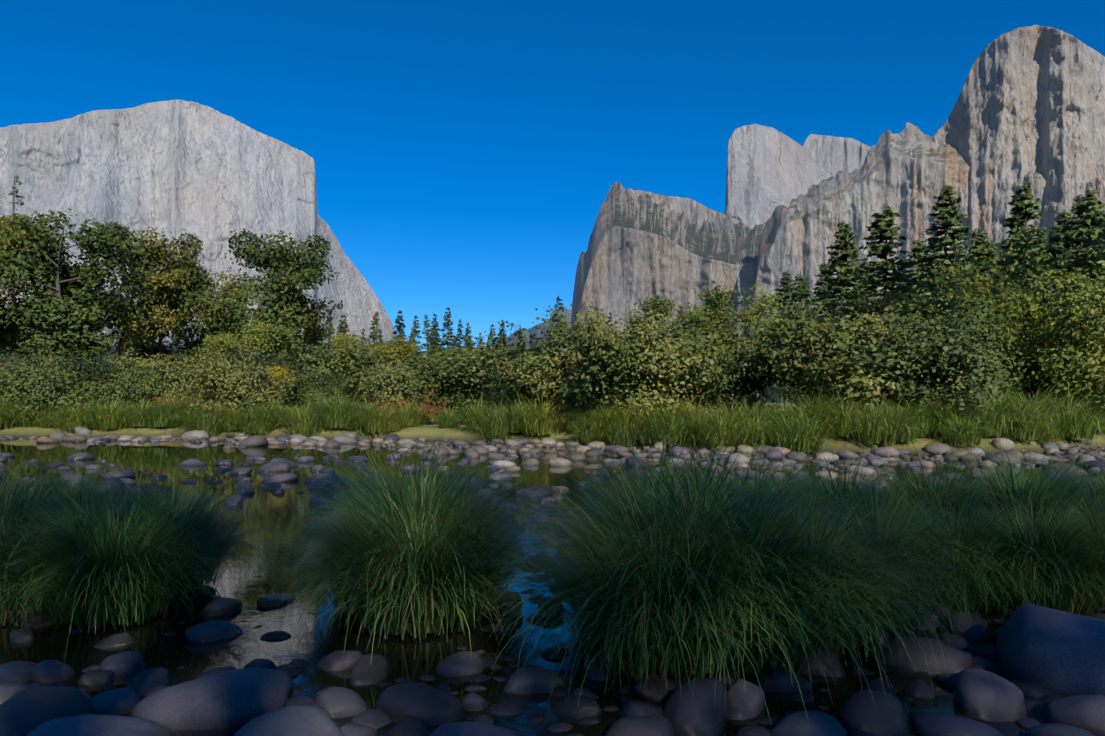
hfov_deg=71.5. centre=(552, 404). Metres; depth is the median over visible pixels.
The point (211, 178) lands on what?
el capitan
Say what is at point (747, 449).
rock
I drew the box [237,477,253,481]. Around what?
rock
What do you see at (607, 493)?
sedge
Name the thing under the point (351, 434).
rock
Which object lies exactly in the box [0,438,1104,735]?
river water
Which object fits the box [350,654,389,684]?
rock
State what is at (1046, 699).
rock
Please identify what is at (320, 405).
sedge
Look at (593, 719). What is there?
rock
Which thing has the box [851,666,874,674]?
rock
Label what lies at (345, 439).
rock
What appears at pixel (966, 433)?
sedge
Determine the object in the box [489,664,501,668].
rock
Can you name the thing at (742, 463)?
rock
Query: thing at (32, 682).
rock
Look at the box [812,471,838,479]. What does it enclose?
rock
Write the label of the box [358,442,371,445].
rock
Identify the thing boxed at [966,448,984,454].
rock
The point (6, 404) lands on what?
sedge
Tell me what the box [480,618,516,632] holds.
rock
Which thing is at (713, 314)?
cottonwood tree
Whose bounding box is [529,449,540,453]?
rock
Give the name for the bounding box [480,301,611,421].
willow shrub
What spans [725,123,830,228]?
cliff
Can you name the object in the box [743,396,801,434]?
sedge
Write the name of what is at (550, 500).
rock
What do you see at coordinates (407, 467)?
rock
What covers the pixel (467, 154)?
sky
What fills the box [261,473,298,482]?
rock
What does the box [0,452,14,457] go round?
rock
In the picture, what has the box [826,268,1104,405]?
bush
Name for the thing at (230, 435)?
rock
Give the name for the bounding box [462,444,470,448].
rock
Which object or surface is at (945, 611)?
rock
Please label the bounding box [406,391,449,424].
autumn shrub
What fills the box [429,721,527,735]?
rock
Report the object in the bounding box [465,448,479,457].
rock
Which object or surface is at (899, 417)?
sedge
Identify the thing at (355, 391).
willow shrub
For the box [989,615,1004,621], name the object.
rock
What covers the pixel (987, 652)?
rock
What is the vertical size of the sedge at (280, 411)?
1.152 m
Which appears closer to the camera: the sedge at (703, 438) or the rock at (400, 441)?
the sedge at (703, 438)
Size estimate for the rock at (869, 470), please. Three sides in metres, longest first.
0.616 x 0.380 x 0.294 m
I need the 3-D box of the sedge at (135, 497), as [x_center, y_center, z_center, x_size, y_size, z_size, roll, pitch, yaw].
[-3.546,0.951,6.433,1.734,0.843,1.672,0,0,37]
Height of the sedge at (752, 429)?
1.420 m
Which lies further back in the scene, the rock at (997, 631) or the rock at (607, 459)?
the rock at (607, 459)
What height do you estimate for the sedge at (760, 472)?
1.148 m
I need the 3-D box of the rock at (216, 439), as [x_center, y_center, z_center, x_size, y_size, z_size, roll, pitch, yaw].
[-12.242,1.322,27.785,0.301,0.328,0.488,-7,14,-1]
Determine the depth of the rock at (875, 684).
3.56 m
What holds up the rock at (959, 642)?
in the river water
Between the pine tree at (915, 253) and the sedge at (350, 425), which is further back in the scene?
the pine tree at (915, 253)
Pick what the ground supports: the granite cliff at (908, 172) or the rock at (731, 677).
the granite cliff at (908, 172)
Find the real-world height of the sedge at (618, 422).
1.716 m
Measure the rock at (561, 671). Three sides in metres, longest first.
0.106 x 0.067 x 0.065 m
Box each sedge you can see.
[0,387,39,426]
[0,394,25,428]
[0,395,20,425]
[0,396,21,425]
[0,436,133,617]
[0,453,242,613]
[0,455,122,516]
[0,462,267,667]
[0,503,95,628]
[1,403,39,426]
[2,448,301,617]
[10,397,85,426]
[20,463,136,510]
[36,400,74,426]
[40,399,87,428]
[41,398,114,430]
[48,471,217,522]
[60,395,119,428]
[72,392,136,427]
[79,400,132,429]
[91,464,234,525]
[118,395,162,426]
[119,400,150,426]
[129,404,161,426]
[135,387,188,426]
[136,394,181,427]
[146,388,208,426]
[160,388,217,424]
[169,399,232,434]
[172,389,222,426]
[197,403,230,429]
[208,397,247,428]
[211,403,255,430]
[216,441,584,659]
[223,401,279,432]
[227,398,284,433]
[231,449,512,630]
[237,393,293,426]
[249,427,567,627]
[261,423,558,571]
[265,401,300,425]
[270,397,340,435]
[272,403,303,426]
[276,404,307,422]
[292,394,337,425]
[304,392,353,425]
[305,388,368,428]
[308,384,367,422]
[314,446,574,623]
[334,393,410,433]
[343,395,392,426]
[343,407,365,428]
[367,404,413,431]
[382,397,435,426]
[425,399,465,428]
[447,389,497,429]
[447,425,907,724]
[463,398,519,438]
[479,410,943,675]
[481,424,830,618]
[482,381,564,432]
[496,382,576,435]
[511,433,981,719]
[547,426,750,543]
[550,408,614,444]
[554,403,595,431]
[556,434,884,596]
[571,400,615,427]
[574,395,633,430]
[580,389,655,438]
[584,406,646,446]
[608,401,655,435]
[615,403,681,444]
[625,395,690,426]
[626,393,712,446]
[637,402,678,427]
[637,443,898,516]
[658,399,715,428]
[659,451,757,491]
[665,394,721,434]
[674,409,718,438]
[681,400,756,449]
[682,395,774,435]
[684,445,1031,697]
[688,412,726,446]
[697,396,778,427]
[704,447,975,607]
[720,412,790,449]
[724,412,789,445]
[733,433,965,526]
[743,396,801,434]
[745,401,850,452]
[748,396,808,428]
[758,398,831,435]
[760,449,891,498]
[766,403,835,453]
[768,451,1085,635]
[775,382,852,436]
[790,381,877,436]
[791,391,864,436]
[806,381,892,437]
[822,424,1056,533]
[829,390,921,445]
[836,392,877,436]
[838,391,916,434]
[857,466,1103,616]
[861,394,933,440]
[868,405,938,442]
[869,381,963,437]
[899,427,1104,532]
[907,467,1104,615]
[910,390,978,429]
[914,390,984,436]
[916,385,1009,436]
[918,408,1006,445]
[947,397,1019,427]
[956,388,1019,437]
[966,447,1104,494]
[967,384,1069,440]
[970,381,1044,422]
[977,474,1104,612]
[978,393,1045,434]
[995,378,1094,433]
[997,442,1104,523]
[1015,403,1058,438]
[1021,387,1099,425]
[1025,452,1104,535]
[1026,406,1080,443]
[1032,381,1104,440]
[1051,388,1104,428]
[1053,395,1104,433]
[1067,398,1104,435]
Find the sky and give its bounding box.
[0,0,1104,356]
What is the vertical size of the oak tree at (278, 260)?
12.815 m
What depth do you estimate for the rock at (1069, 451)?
20.41 m
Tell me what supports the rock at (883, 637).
in the river water
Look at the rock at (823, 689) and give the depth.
3.57 m
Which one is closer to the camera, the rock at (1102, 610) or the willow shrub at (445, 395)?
the rock at (1102, 610)
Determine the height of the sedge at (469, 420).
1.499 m
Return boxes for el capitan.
[0,99,397,358]
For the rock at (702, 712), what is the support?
in the river water
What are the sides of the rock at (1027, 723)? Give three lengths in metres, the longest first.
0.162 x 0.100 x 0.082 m
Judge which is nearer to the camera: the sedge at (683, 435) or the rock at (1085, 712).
the rock at (1085, 712)
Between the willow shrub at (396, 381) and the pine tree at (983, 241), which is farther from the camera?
the pine tree at (983, 241)
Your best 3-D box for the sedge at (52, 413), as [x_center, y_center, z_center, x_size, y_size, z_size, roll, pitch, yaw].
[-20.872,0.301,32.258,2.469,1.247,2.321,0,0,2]
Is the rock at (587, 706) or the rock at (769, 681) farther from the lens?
the rock at (769, 681)
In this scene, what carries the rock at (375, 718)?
on the river water
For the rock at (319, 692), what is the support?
on the river water
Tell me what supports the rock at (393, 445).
on the ground
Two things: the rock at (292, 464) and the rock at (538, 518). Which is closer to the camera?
the rock at (538, 518)
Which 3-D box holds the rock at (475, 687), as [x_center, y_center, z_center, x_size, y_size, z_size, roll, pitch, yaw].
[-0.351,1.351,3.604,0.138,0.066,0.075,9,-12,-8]
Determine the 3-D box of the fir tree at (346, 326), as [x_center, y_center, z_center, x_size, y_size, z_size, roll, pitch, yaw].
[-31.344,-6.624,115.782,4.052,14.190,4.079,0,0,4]
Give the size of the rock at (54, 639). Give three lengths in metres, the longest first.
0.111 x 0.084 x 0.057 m
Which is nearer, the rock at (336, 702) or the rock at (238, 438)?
the rock at (336, 702)
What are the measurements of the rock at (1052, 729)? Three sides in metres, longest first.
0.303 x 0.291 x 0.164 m
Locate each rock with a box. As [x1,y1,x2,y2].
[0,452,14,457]
[0,455,7,461]
[0,660,37,682]
[0,683,33,704]
[0,687,94,735]
[9,627,36,642]
[15,613,57,627]
[19,477,36,481]
[24,681,40,684]
[26,714,176,735]
[30,659,75,682]
[33,683,54,686]
[35,437,59,442]
[42,462,64,467]
[47,637,62,640]
[51,433,65,437]
[58,466,73,469]
[61,435,87,441]
[64,474,87,484]
[67,452,94,459]
[68,625,89,632]
[72,439,82,442]
[75,426,91,435]
[78,670,114,684]
[79,688,90,698]
[82,665,99,671]
[85,464,102,469]
[90,687,140,715]
[93,632,133,648]
[97,478,124,492]
[98,651,144,675]
[102,471,134,478]
[103,434,118,439]
[105,463,119,465]
[117,437,132,440]
[119,435,134,437]
[119,478,136,484]
[125,667,168,695]
[126,484,171,498]
[130,667,292,735]
[131,438,143,441]
[144,686,167,696]
[149,438,160,441]
[152,474,166,477]
[158,435,173,438]
[163,631,176,635]
[174,621,185,624]
[179,459,206,465]
[180,430,209,439]
[180,479,196,482]
[185,585,215,595]
[185,620,243,641]
[189,494,210,502]
[193,439,201,442]
[197,666,236,678]
[199,597,241,616]
[208,595,222,601]
[209,436,225,440]
[210,437,219,441]
[213,468,225,471]
[215,459,233,464]
[223,444,235,448]
[225,495,243,504]
[226,434,235,437]
[229,467,251,474]
[234,705,344,735]
[235,486,246,490]
[236,436,246,440]
[236,481,251,486]
[236,489,255,494]
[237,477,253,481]
[238,435,267,446]
[241,462,251,465]
[243,658,275,668]
[253,457,266,459]
[257,595,294,606]
[258,461,290,471]
[260,631,290,639]
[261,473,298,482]
[261,482,280,488]
[268,440,282,444]
[269,458,297,466]
[273,488,284,493]
[273,664,304,676]
[275,435,290,440]
[285,696,315,706]
[288,683,303,696]
[289,437,303,442]
[289,658,308,667]
[290,434,307,440]
[297,456,314,461]
[302,442,315,445]
[304,440,317,442]
[304,477,316,482]
[308,475,351,489]
[308,497,329,504]
[311,465,324,470]
[315,505,333,511]
[315,686,368,717]
[316,441,326,446]
[316,473,332,478]
[316,686,331,695]
[317,650,361,670]
[320,468,335,473]
[322,440,340,447]
[333,435,356,443]
[340,431,357,438]
[340,723,376,735]
[348,456,366,461]
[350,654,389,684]
[350,709,391,728]
[353,466,368,469]
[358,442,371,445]
[371,625,388,634]
[372,438,383,442]
[374,682,464,725]
[383,433,399,440]
[385,453,401,458]
[386,443,396,446]
[387,716,433,735]
[395,677,411,682]
[397,438,413,444]
[397,448,410,451]
[399,442,413,447]
[400,464,419,471]
[419,452,436,459]
[419,674,434,680]
[420,447,431,450]
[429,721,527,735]
[432,446,449,455]
[435,651,485,676]
[438,442,449,445]
[447,448,459,454]
[452,439,468,445]
[456,476,484,490]
[457,646,466,649]
[458,458,470,462]
[461,693,489,710]
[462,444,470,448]
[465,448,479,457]
[465,684,486,689]
[470,440,484,444]
[472,446,488,454]
[472,674,489,681]
[474,714,493,724]
[475,649,485,654]
[477,489,496,496]
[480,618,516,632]
[481,652,501,665]
[482,445,497,451]
[484,590,522,608]
[486,702,527,715]
[487,453,506,458]
[488,466,499,469]
[488,473,511,480]
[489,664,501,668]
[490,611,522,622]
[491,439,504,443]
[492,460,516,467]
[493,676,506,680]
[498,445,508,448]
[498,482,515,486]
[502,657,516,661]
[502,725,522,732]
[503,457,515,460]
[503,668,567,693]
[504,439,520,445]
[504,466,520,471]
[508,662,523,667]
[515,487,553,496]
[516,438,529,443]
[518,448,529,451]
[519,554,553,566]
[521,452,532,455]
[521,458,539,464]
[525,714,545,721]
[526,610,562,625]
[528,514,548,520]
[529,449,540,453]
[537,497,557,502]
[538,596,562,611]
[540,438,556,444]
[541,453,557,459]
[541,646,568,658]
[543,444,553,447]
[547,722,572,731]
[548,458,572,465]
[550,695,602,718]
[551,486,568,490]
[551,686,568,696]
[555,442,564,446]
[556,451,567,455]
[556,668,564,673]
[562,675,576,682]
[565,441,579,445]
[566,733,583,735]
[568,451,581,454]
[568,453,585,460]
[570,687,599,699]
[575,446,590,452]
[578,481,589,485]
[579,715,598,723]
[583,465,599,469]
[584,450,598,455]
[584,653,612,680]
[586,449,604,454]
[587,441,604,447]
[589,469,611,475]
[603,458,620,462]
[603,705,618,710]
[603,715,674,735]
[604,445,619,450]
[605,461,620,464]
[610,446,629,451]
[615,693,630,699]
[616,451,632,456]
[618,686,632,693]
[618,700,662,717]
[624,457,646,466]
[633,470,651,477]
[633,674,681,701]
[635,453,646,456]
[635,668,659,676]
[644,458,659,461]
[646,448,659,451]
[653,442,665,449]
[663,678,726,735]
[666,458,684,462]
[669,446,695,454]
[672,450,683,455]
[677,454,690,458]
[698,449,709,453]
[705,464,723,470]
[709,445,724,450]
[711,454,726,458]
[716,646,795,670]
[717,446,735,452]
[717,672,737,683]
[726,453,749,463]
[726,679,765,719]
[734,462,749,468]
[734,467,751,472]
[736,445,756,452]
[736,727,771,735]
[746,725,766,728]
[750,459,769,464]
[751,473,769,479]
[754,445,772,452]
[754,669,812,691]
[754,716,781,724]
[763,449,782,458]
[768,446,789,454]
[770,710,847,735]
[772,462,782,466]
[782,459,796,464]
[784,691,814,701]
[784,710,802,715]
[785,451,808,460]
[790,470,806,476]
[794,647,843,676]
[810,459,823,462]
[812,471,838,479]
[814,452,838,460]
[817,705,828,709]
[819,688,829,691]
[830,460,843,463]
[835,690,911,735]
[836,472,861,482]
[837,450,858,457]
[845,465,877,475]
[848,730,876,735]
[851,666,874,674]
[859,678,896,694]
[860,628,887,643]
[862,637,974,678]
[865,480,895,490]
[866,453,877,461]
[869,459,887,465]
[872,446,900,456]
[888,457,898,461]
[891,630,912,636]
[898,449,910,454]
[902,682,934,697]
[906,461,921,467]
[906,623,929,629]
[909,711,1004,735]
[914,632,931,635]
[916,614,940,628]
[921,461,934,467]
[923,443,950,454]
[928,603,959,615]
[935,673,956,687]
[936,633,971,649]
[940,473,964,481]
[941,611,987,640]
[943,451,954,455]
[943,455,958,461]
[949,450,971,457]
[953,669,1026,721]
[954,714,971,718]
[959,453,979,460]
[962,644,995,660]
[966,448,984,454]
[968,469,990,478]
[969,611,985,614]
[971,663,986,670]
[973,656,999,668]
[977,461,996,467]
[986,453,1020,463]
[988,721,1022,735]
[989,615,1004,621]
[990,438,1013,450]
[994,626,1001,641]
[995,603,1104,697]
[1003,449,1023,459]
[1008,463,1020,466]
[1009,679,1053,697]
[1015,717,1040,729]
[1021,723,1093,735]
[1023,452,1049,460]
[1024,700,1044,711]
[1029,441,1035,445]
[1040,463,1087,476]
[1041,443,1058,449]
[1041,695,1063,703]
[1043,468,1072,477]
[1044,447,1057,453]
[1044,695,1104,735]
[1056,443,1068,450]
[1064,448,1077,454]
[1065,453,1083,459]
[1073,608,1094,613]
[1075,454,1095,465]
[1082,460,1104,468]
[1083,440,1092,444]
[1084,452,1103,457]
[1086,613,1104,619]
[1089,467,1099,471]
[1093,605,1104,611]
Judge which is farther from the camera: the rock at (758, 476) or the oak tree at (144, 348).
the oak tree at (144, 348)
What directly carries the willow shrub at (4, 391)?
on the ground
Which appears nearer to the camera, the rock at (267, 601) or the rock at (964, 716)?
the rock at (964, 716)
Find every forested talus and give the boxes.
[0,347,271,395]
[750,221,1104,402]
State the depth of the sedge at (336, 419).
29.57 m
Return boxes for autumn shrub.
[152,393,200,406]
[353,393,411,412]
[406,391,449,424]
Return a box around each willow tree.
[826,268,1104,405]
[905,285,1059,391]
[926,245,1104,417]
[1053,268,1104,347]
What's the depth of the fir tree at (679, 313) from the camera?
174.83 m
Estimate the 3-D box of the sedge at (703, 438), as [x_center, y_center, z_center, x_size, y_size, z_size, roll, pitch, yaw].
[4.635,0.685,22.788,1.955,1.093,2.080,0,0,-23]
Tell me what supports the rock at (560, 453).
on the river water
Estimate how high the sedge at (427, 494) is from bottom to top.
1.216 m
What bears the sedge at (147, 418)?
on the ground
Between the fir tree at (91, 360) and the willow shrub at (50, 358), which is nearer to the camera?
the willow shrub at (50, 358)
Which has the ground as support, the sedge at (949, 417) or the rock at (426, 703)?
the sedge at (949, 417)
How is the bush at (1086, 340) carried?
on the ground
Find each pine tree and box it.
[770,271,798,407]
[788,271,818,407]
[808,262,840,321]
[816,220,872,330]
[850,256,882,323]
[856,202,917,324]
[898,236,935,318]
[913,184,978,316]
[958,225,1005,294]
[992,179,1060,318]
[1028,238,1052,305]
[1038,210,1086,318]
[1059,184,1104,319]
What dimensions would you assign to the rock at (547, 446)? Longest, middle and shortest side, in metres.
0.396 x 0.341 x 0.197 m
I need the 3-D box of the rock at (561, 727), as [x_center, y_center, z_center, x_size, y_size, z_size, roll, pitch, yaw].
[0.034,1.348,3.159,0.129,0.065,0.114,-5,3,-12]
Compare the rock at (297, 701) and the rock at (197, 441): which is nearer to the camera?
the rock at (297, 701)
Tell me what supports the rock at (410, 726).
on the river water
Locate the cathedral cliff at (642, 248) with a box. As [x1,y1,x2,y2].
[571,182,765,341]
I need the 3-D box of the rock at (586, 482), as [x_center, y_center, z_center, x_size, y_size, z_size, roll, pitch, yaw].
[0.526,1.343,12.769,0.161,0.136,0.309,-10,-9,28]
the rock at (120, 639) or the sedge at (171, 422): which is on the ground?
the sedge at (171, 422)
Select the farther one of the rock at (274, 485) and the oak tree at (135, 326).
the oak tree at (135, 326)
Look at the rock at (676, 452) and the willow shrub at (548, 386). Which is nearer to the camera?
the rock at (676, 452)
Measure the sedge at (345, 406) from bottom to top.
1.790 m
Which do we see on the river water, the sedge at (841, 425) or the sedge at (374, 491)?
the sedge at (374, 491)
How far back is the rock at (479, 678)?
3.70 m
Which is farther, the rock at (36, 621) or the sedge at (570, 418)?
the sedge at (570, 418)
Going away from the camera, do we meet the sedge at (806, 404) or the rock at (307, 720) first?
the rock at (307, 720)
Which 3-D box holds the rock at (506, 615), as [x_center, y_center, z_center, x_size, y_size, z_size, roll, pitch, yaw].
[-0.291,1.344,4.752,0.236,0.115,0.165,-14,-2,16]
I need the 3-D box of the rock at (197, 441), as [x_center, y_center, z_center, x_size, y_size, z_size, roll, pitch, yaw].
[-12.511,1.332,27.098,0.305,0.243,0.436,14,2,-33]
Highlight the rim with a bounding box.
[474,306,571,354]
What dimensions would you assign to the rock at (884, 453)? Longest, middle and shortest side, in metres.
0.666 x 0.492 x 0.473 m
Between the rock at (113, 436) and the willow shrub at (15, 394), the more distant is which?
the willow shrub at (15, 394)
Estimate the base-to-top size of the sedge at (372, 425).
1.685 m
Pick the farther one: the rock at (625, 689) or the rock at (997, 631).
the rock at (997, 631)
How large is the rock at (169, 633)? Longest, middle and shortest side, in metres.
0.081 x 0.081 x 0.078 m
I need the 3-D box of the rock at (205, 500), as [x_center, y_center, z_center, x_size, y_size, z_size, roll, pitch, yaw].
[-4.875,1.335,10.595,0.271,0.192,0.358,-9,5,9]
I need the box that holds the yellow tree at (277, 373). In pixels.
[253,363,295,406]
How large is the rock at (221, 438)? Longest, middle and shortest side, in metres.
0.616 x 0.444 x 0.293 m
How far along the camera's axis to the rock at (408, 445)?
23.59 m
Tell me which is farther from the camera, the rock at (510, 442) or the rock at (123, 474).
the rock at (510, 442)
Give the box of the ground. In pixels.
[0,396,1104,454]
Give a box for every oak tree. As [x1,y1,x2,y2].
[0,208,152,370]
[0,209,109,360]
[0,220,34,344]
[72,222,211,363]
[79,254,203,369]
[175,266,263,402]
[179,228,346,409]
[236,294,333,371]
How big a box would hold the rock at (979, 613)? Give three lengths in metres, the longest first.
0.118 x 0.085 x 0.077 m
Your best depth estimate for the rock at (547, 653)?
4.05 m
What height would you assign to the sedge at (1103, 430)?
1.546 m
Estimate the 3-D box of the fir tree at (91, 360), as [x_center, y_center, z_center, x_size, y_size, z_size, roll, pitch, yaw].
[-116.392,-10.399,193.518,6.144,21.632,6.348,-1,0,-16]
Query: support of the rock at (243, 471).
in the river water
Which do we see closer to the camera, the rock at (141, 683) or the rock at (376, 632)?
the rock at (141, 683)
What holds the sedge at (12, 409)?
on the ground
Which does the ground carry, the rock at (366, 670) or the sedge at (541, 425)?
the sedge at (541, 425)
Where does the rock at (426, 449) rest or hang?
on the river water
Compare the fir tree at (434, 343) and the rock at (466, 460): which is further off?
the fir tree at (434, 343)
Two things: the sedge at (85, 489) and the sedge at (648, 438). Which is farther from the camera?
the sedge at (648, 438)
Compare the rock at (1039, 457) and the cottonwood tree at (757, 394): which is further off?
the cottonwood tree at (757, 394)
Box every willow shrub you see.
[0,344,109,419]
[0,346,84,380]
[0,351,97,408]
[0,373,18,406]
[77,389,112,410]
[80,351,170,412]
[100,346,199,403]
[133,361,215,402]
[174,341,294,415]
[199,385,261,406]
[260,330,388,404]
[264,375,317,411]
[278,361,352,413]
[331,345,416,406]
[354,353,452,417]
[393,331,515,415]
[417,376,493,423]
[467,378,520,420]
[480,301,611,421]
[488,344,604,429]
[533,323,692,415]
[553,313,744,416]
[561,303,720,417]
[622,316,730,411]
[682,346,740,412]
[685,332,791,415]
[736,291,941,409]
[745,301,970,410]
[760,361,824,405]
[792,296,998,413]
[826,327,1023,412]
[944,367,1014,408]
[971,330,1072,406]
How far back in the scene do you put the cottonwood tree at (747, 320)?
44.36 m
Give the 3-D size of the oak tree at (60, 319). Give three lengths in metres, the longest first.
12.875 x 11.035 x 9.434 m
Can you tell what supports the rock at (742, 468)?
on the river water
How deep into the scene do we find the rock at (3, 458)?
17.98 m
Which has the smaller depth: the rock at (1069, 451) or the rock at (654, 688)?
the rock at (654, 688)
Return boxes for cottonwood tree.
[194,331,274,394]
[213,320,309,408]
[298,347,331,380]
[328,331,363,397]
[364,335,427,403]
[415,349,454,419]
[424,346,455,360]
[616,311,662,335]
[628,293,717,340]
[671,297,741,413]
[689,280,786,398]
[694,303,778,402]
[744,317,793,397]
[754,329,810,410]
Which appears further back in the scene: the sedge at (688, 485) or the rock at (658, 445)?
the rock at (658, 445)
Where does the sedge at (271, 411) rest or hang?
on the ground
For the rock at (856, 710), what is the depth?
3.15 m
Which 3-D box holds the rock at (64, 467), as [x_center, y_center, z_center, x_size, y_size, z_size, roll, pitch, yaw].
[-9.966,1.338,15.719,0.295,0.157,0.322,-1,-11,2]
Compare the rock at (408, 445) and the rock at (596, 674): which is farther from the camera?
the rock at (408, 445)
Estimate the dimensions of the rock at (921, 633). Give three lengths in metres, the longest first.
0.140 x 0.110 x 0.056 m
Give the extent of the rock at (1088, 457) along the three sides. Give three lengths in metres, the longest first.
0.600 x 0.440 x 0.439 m
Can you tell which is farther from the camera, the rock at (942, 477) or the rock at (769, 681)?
the rock at (942, 477)
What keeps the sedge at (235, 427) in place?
on the ground
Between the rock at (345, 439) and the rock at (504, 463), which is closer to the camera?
the rock at (504, 463)
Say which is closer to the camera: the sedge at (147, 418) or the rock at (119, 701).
the rock at (119, 701)
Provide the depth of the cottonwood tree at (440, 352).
56.74 m
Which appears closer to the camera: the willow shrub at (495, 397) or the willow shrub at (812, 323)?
the willow shrub at (812, 323)
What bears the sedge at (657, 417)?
on the ground
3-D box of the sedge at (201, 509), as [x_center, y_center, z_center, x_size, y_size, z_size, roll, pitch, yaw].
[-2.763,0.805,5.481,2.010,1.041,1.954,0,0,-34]
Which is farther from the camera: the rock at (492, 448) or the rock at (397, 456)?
the rock at (492, 448)
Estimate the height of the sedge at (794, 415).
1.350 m
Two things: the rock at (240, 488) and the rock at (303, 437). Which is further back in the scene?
the rock at (303, 437)
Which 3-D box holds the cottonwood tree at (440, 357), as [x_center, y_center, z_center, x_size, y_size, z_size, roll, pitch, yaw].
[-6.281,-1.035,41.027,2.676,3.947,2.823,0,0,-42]
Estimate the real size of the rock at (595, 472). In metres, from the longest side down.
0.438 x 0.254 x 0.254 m
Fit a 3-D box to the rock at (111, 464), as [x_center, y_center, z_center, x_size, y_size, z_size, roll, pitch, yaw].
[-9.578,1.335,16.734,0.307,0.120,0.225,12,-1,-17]
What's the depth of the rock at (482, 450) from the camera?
20.56 m
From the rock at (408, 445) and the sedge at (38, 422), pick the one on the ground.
the sedge at (38, 422)
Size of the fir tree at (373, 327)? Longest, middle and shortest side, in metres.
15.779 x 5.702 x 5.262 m
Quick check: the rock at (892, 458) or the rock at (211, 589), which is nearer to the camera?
the rock at (211, 589)
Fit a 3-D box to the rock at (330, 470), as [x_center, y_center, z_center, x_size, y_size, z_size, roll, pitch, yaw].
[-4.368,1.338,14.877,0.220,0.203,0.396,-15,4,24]
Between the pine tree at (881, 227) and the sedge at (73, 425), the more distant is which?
the pine tree at (881, 227)
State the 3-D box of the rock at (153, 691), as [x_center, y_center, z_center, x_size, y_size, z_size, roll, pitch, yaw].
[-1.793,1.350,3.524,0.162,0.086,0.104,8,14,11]
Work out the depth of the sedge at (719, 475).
7.40 m
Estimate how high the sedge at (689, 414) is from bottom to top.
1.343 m
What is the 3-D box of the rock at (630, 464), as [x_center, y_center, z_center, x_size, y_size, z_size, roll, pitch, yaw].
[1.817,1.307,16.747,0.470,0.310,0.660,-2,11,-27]
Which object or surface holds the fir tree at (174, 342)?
on the ground
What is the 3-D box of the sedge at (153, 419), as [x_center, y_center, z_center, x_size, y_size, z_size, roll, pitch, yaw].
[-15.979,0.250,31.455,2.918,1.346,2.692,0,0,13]
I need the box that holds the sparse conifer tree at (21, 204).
[5,175,30,361]
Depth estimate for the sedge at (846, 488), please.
6.09 m
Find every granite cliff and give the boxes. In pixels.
[750,122,1045,365]
[931,25,1104,246]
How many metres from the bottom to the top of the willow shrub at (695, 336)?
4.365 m
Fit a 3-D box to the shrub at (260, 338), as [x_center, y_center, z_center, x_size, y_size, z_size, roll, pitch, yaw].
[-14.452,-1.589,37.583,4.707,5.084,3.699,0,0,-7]
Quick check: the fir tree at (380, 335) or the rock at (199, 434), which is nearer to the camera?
the rock at (199, 434)
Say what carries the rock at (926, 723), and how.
on the river water
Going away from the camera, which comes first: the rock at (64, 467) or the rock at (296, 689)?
the rock at (296, 689)
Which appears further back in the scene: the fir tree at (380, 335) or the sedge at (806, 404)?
the fir tree at (380, 335)
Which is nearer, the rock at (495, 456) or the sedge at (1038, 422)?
the rock at (495, 456)
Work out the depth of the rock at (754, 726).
3.15 m
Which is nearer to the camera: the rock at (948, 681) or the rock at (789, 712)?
the rock at (789, 712)
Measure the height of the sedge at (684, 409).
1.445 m
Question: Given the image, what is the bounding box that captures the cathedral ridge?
[628,188,751,229]
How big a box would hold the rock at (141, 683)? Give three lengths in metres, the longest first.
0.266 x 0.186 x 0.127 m
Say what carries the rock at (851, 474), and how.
on the river water
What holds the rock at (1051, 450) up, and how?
in the river water
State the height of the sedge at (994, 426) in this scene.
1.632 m
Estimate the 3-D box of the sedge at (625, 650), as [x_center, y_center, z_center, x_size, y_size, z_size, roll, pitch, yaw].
[0.547,0.719,3.970,2.285,1.207,2.351,0,0,-14]
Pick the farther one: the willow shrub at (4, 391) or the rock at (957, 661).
the willow shrub at (4, 391)
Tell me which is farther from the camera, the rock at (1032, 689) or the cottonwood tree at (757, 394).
the cottonwood tree at (757, 394)
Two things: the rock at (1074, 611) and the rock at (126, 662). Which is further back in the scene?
the rock at (1074, 611)
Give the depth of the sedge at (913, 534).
4.77 m
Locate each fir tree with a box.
[79,352,99,383]
[170,330,184,360]
[180,322,192,368]
[227,331,241,362]
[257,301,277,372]
[316,314,325,354]
[323,311,334,361]
[334,319,344,349]
[339,315,350,400]
[358,328,367,360]
[366,311,382,352]
[376,329,384,349]
[391,310,407,342]
[399,326,404,342]
[408,315,423,401]
[420,315,436,361]
[426,313,442,355]
[427,324,440,359]
[437,307,456,359]
[454,319,466,352]
[462,321,473,353]
[485,324,496,352]
[495,319,507,351]
[516,325,524,354]
[545,296,568,343]
[675,305,683,327]
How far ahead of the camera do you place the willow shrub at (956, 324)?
22.28 m
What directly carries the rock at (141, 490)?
in the river water
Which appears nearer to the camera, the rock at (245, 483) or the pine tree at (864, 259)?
the rock at (245, 483)
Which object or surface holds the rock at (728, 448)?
on the ground
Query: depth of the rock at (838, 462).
17.38 m
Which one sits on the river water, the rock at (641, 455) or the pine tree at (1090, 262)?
the rock at (641, 455)
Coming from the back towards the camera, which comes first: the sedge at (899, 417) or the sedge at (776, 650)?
the sedge at (899, 417)
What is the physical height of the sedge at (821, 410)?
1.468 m
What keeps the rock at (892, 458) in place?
on the river water
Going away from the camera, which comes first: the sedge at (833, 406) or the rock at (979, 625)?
the rock at (979, 625)
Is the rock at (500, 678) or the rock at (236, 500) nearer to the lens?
the rock at (500, 678)
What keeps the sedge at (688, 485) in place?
on the river water
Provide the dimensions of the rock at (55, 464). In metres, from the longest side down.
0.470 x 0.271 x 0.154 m

